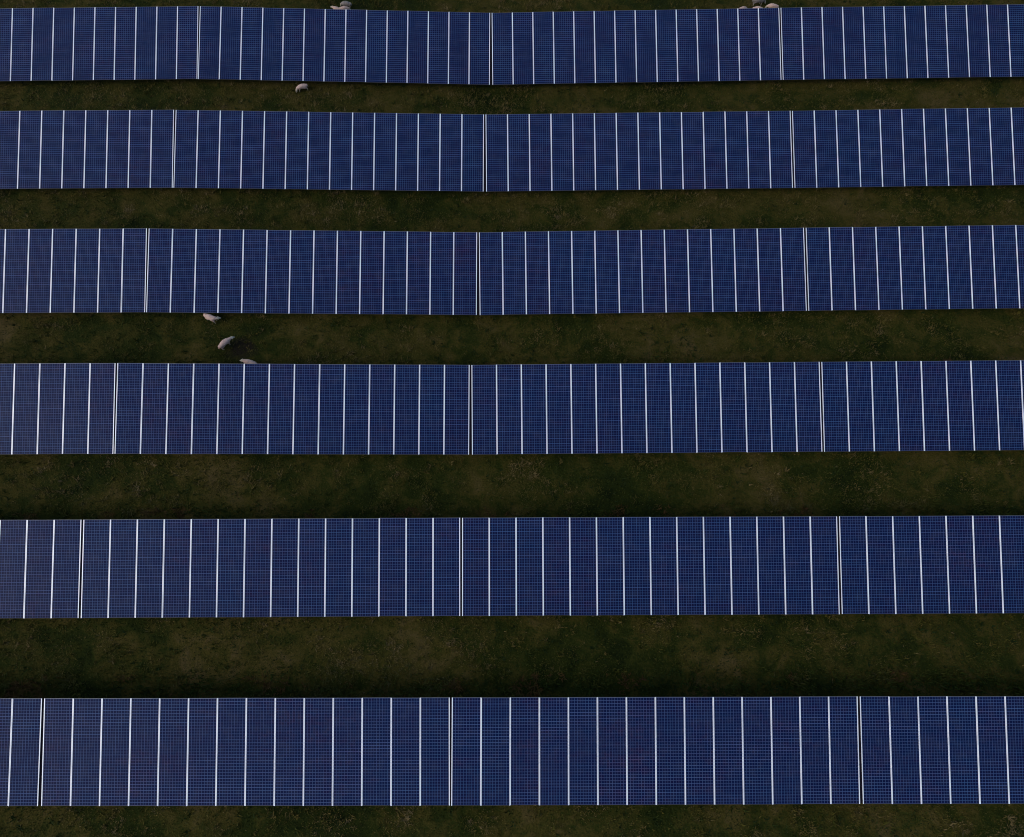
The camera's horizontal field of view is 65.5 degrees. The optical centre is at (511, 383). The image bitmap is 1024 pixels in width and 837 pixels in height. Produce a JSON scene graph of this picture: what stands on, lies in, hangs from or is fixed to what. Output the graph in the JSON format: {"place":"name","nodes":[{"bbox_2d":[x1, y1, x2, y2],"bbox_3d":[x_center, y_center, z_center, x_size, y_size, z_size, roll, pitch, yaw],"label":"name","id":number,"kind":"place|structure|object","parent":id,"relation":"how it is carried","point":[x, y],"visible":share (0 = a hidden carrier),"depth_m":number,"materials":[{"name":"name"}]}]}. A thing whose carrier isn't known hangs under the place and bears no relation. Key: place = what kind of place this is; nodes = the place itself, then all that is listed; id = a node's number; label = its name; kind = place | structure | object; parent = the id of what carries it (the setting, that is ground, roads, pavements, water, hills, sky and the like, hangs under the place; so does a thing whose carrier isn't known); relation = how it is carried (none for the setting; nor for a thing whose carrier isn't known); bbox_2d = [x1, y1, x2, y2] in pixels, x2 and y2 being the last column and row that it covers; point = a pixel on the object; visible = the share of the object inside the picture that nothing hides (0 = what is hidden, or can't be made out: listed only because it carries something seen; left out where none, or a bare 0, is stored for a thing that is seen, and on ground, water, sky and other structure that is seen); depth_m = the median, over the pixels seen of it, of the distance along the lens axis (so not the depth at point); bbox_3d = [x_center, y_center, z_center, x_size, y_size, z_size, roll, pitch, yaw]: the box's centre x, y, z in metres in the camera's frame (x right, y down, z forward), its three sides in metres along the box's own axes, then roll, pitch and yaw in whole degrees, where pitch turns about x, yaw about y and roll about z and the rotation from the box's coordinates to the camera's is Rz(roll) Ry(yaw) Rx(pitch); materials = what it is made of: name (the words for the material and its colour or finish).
{"place":"outdoors","nodes":[
{"label":"outdoors","id":0,"kind":"place"},
{"bbox_2d":[0,0,1023,836],"bbox_3d":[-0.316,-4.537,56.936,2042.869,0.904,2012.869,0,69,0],"label":"ground","id":1,"kind":"structure","parent":0,"point":[570,464],"depth_m":52.84,"materials":[{"name":"green plant"}]},
{"bbox_2d":[0,698,43,805],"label":"solar table","id":2,"kind":"object","parent":1,"relation":"on","point":[21,736],"visible":1,"depth_m":45.30,"materials":[{"name":"glass"}]},
{"bbox_2d":[0,520,82,617],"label":"solar table","id":3,"kind":"object","parent":1,"relation":"on","point":[40,568],"visible":1,"depth_m":48.81,"materials":[{"name":"glass"}]},
{"bbox_2d":[0,363,116,454],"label":"solar table","id":4,"kind":"object","parent":1,"relation":"on","point":[57,408],"visible":1,"depth_m":52.29,"materials":[{"name":"glass"}]},
{"bbox_2d":[0,228,148,312],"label":"solar table","id":5,"kind":"object","parent":1,"relation":"on","point":[73,270],"visible":1,"depth_m":56.04,"materials":[{"name":"glass"}]},
{"bbox_2d":[0,110,175,188],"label":"solar table","id":6,"kind":"object","parent":1,"relation":"on","point":[63,149],"visible":1,"depth_m":59.74,"materials":[{"name":"glass"}]},
{"bbox_2d":[0,6,199,80],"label":"solar table","id":7,"kind":"object","parent":1,"relation":"on","point":[101,43],"visible":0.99,"depth_m":63.50,"materials":[{"name":"blue glass"}]},
{"bbox_2d":[203,313,220,323],"bbox_3d":[-21.224,-4.593,56.323,1.298,0.756,0.466,14,69,5],"label":"sheep","id":8,"kind":"object","parent":1,"relation":"on","point":[210,317],"visible":1,"depth_m":56.07},
{"bbox_2d":[218,336,234,349],"bbox_3d":[-19.973,-2.858,55.683,0.430,0.763,1.364,43,74,15],"label":"sheep","id":9,"kind":"object","parent":1,"relation":"on","point":[223,343],"visible":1,"depth_m":55.40},
{"bbox_2d":[41,697,451,805],"bbox_3d":[-15.024,21.128,45.788,23.340,3.144,5.700,0,69,1],"label":"solar table","id":10,"kind":"object","parent":1,"relation":"on","point":[376,751],"visible":1,"depth_m":45.19,"materials":[{"name":"glass"}]},
{"bbox_2d":[240,358,256,363],"bbox_3d":[-18.191,-1.406,55.124,1.368,0.769,0.420,18,70,7],"label":"sheep","id":11,"kind":"object","parent":1,"relation":"on","point":[246,361],"visible":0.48,"depth_m":54.83},
{"bbox_2d":[81,518,461,617],"bbox_3d":[-14.691,11.532,49.461,23.340,3.145,5.706,0,69,0],"label":"solar table","id":12,"kind":"object","parent":1,"relation":"on","point":[296,567],"visible":1,"depth_m":48.87,"materials":[{"name":"glass"}]},
{"bbox_2d":[115,363,471,454],"bbox_3d":[-14.359,1.913,53.221,23.339,3.147,5.702,0,69,-2],"label":"solar table","id":13,"kind":"object","parent":1,"relation":"on","point":[172,408],"visible":1,"depth_m":52.63,"materials":[{"name":"glass"}]},
{"bbox_2d":[296,84,307,92],"bbox_3d":[-16.883,-23.721,63.902,1.083,0.670,0.383,-15,69,-6],"label":"sheep","id":14,"kind":"object","parent":1,"relation":"on","point":[301,86],"visible":1,"depth_m":63.69},
{"bbox_2d":[146,229,478,314],"bbox_3d":[-14.027,-7.677,57.056,23.340,3.141,5.700,0,69,-2],"label":"solar table","id":15,"kind":"object","parent":1,"relation":"on","point":[262,271],"visible":1,"depth_m":56.46,"materials":[{"name":"glass"}]},
{"bbox_2d":[173,110,485,191],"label":"solar table","id":16,"kind":"object","parent":1,"relation":"on","point":[312,150],"visible":1,"depth_m":60.11,"materials":[{"name":"glass"}]},
{"bbox_2d":[198,6,491,84],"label":"solar table","id":17,"kind":"object","parent":1,"relation":"on","point":[276,44],"visible":1,"depth_m":63.88,"materials":[{"name":"glass"}]},
{"bbox_2d":[340,1,351,7],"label":"sheep","id":18,"kind":"object","parent":1,"relation":"on","point":[346,3],"visible":0.87,"depth_m":66.98},
{"bbox_2d":[492,8,782,84],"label":"solar table","id":19,"kind":"object","parent":1,"relation":"on","point":[699,45],"visible":1,"depth_m":64.16,"materials":[{"name":"glass"}]},
{"bbox_2d":[486,111,794,191],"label":"solar table","id":20,"kind":"object","parent":1,"relation":"on","point":[697,150],"visible":1,"depth_m":60.41,"materials":[{"name":"glass"}]},
{"bbox_2d":[479,228,807,314],"bbox_3d":[9.345,-7.756,57.309,23.341,3.140,5.707,-1,69,1],"label":"solar table","id":21,"kind":"object","parent":1,"relation":"on","point":[710,270],"visible":1,"depth_m":56.72,"materials":[{"name":"glass"}]},
{"bbox_2d":[471,362,823,454],"bbox_3d":[8.995,1.859,53.490,23.339,3.144,5.707,0,69,0],"label":"solar table","id":22,"kind":"object","parent":1,"relation":"on","point":[712,407],"visible":1,"depth_m":52.90,"materials":[{"name":"glass"}]},
{"bbox_2d":[462,516,841,615],"bbox_3d":[8.601,11.450,49.584,23.340,3.146,5.706,0,69,0],"label":"solar table","id":23,"kind":"object","parent":1,"relation":"on","point":[543,566],"visible":1,"depth_m":48.99,"materials":[{"name":"glass"}]},
{"bbox_2d":[451,696,862,805],"bbox_3d":[8.239,21.081,45.810,23.342,3.142,5.703,0,69,-1],"label":"solar table","id":24,"kind":"object","parent":1,"relation":"on","point":[509,751],"visible":1,"depth_m":45.22,"materials":[{"name":"glass"}]},
{"bbox_2d":[752,0,765,4],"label":"sheep","id":25,"kind":"object","parent":1,"relation":"on","point":[758,1],"visible":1,"depth_m":67.30},
{"bbox_2d":[765,3,778,7],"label":"sheep","id":26,"kind":"object","parent":1,"relation":"on","point":[772,5],"visible":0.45,"depth_m":66.98},
{"bbox_2d":[781,4,1023,79],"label":"solar table","id":27,"kind":"object","parent":1,"relation":"on","point":[906,42],"visible":1,"depth_m":63.95,"materials":[{"name":"glass"}]},
{"bbox_2d":[792,107,1023,187],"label":"solar table","id":28,"kind":"object","parent":1,"relation":"on","point":[913,147],"visible":1,"depth_m":60.26,"materials":[{"name":"glass"}]},
{"bbox_2d":[806,225,1023,310],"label":"solar table","id":29,"kind":"object","parent":1,"relation":"on","point":[915,267],"visible":1,"depth_m":56.52,"materials":[{"name":"glass"}]},
{"bbox_2d":[821,360,1023,451],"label":"solar table","id":30,"kind":"object","parent":1,"relation":"on","point":[923,405],"visible":1,"depth_m":52.82,"materials":[{"name":"glass"}]},
{"bbox_2d":[839,515,1023,613],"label":"solar table","id":31,"kind":"object","parent":1,"relation":"on","point":[930,564],"visible":1,"depth_m":49.10,"materials":[{"name":"glass"}]},
{"bbox_2d":[860,696,1023,803],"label":"solar table","id":32,"kind":"object","parent":1,"relation":"on","point":[942,749],"visible":1,"depth_m":45.33,"materials":[{"name":"glass"}]}
]}

